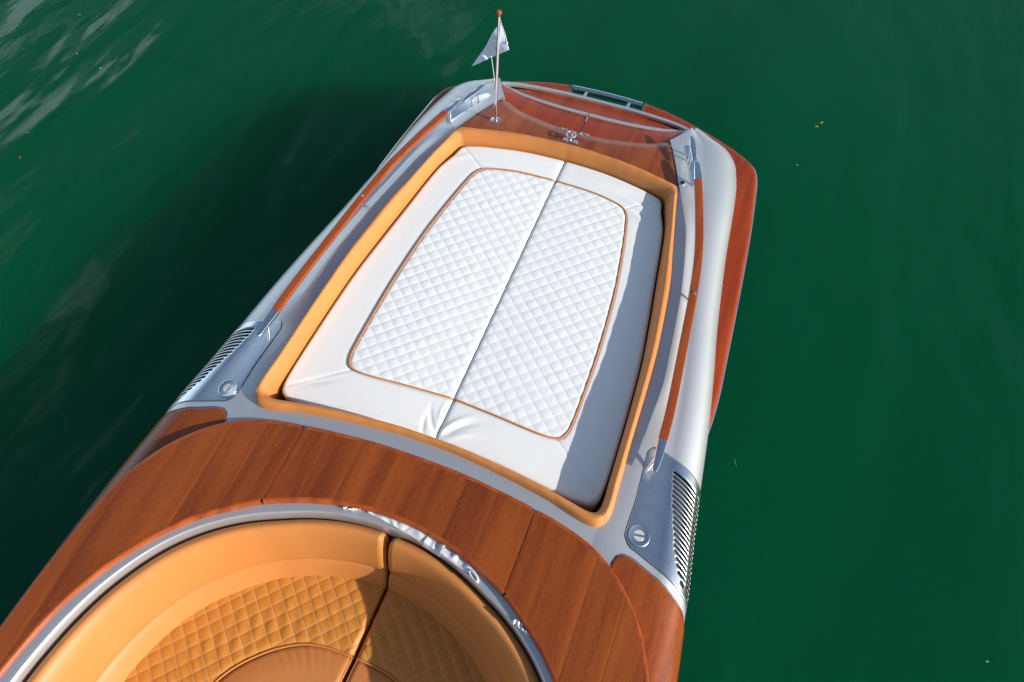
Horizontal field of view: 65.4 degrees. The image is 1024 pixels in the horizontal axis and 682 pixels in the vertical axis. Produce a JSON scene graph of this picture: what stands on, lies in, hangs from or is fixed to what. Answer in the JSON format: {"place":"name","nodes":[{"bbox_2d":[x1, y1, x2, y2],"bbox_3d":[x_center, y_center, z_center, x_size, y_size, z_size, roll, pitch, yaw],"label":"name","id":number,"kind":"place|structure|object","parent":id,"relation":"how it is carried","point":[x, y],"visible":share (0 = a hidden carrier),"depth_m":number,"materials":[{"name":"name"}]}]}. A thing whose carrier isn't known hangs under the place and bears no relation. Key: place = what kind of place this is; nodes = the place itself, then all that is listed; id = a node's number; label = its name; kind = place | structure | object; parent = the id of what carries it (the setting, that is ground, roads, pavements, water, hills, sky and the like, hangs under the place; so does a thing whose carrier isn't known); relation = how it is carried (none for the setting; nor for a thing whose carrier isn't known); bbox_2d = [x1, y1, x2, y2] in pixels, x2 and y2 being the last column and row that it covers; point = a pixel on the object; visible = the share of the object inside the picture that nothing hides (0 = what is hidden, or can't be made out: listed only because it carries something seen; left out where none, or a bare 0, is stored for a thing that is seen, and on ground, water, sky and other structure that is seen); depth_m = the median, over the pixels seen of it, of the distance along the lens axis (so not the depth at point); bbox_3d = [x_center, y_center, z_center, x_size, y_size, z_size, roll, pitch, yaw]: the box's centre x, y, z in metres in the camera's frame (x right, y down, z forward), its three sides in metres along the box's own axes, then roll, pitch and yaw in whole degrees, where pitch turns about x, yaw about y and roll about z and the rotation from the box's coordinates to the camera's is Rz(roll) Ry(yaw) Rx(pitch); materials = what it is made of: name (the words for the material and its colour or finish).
{"place":"outdoors","nodes":[
{"label":"outdoors","id":0,"kind":"place"},
{"bbox_2d":[0,0,1023,681],"bbox_3d":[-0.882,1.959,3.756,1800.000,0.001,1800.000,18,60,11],"label":"water","id":1,"kind":"structure","parent":0,"point":[182,182],"depth_m":5.40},
{"bbox_2d":[0,78,757,681],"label":"motorboat","id":2,"kind":"object","parent":1,"relation":"on","point":[232,438],"visible":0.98,"depth_m":3.77,"materials":[{"name":"brown wood"}]},
{"bbox_2d":[26,519,390,681],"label":"lounge seat","id":3,"kind":"object","parent":2,"relation":"in","point":[287,601],"visible":0.99,"depth_m":3.72,"materials":[{"name":"orange leather"}]},
{"bbox_2d":[343,506,529,635],"bbox_3d":[-0.320,0.968,3.539,1.019,0.057,0.123,29,62,17],"label":"canvas cover","id":4,"kind":"object","parent":2,"relation":"on","point":[433,546],"visible":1,"depth_m":3.56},
{"bbox_2d":[346,538,539,681],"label":"lounge seat","id":5,"kind":"object","parent":2,"relation":"in","point":[436,619],"visible":1,"depth_m":3.68,"materials":[{"name":"orange leather"}]},
{"bbox_2d":[282,146,662,511],"bbox_3d":[-0.037,-0.262,4.408,1.709,0.155,2.034,18,60,11],"label":"sunpad cushion","id":6,"kind":"object","parent":2,"relation":"on","point":[436,286],"visible":1,"depth_m":4.25,"materials":[{"name":"white leather"}]},
{"bbox_2d":[490,10,501,123],"bbox_3d":[-0.092,-1.605,4.723,0.062,0.724,0.141,18,60,11],"label":"flagstaff","id":7,"kind":"object","parent":2,"relation":"on","point":[495,119],"visible":1,"depth_m":4.74,"materials":[{"name":"silver metal"}]},
{"bbox_2d":[472,23,508,89],"bbox_3d":[-0.129,-1.675,4.690,0.237,0.472,0.090,6,58,4],"label":"pennant","id":8,"kind":"object","parent":7,"relation":"hanging from","point":[488,51],"visible":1,"depth_m":4.65,"materials":[{"name":"fabric"}]}
]}

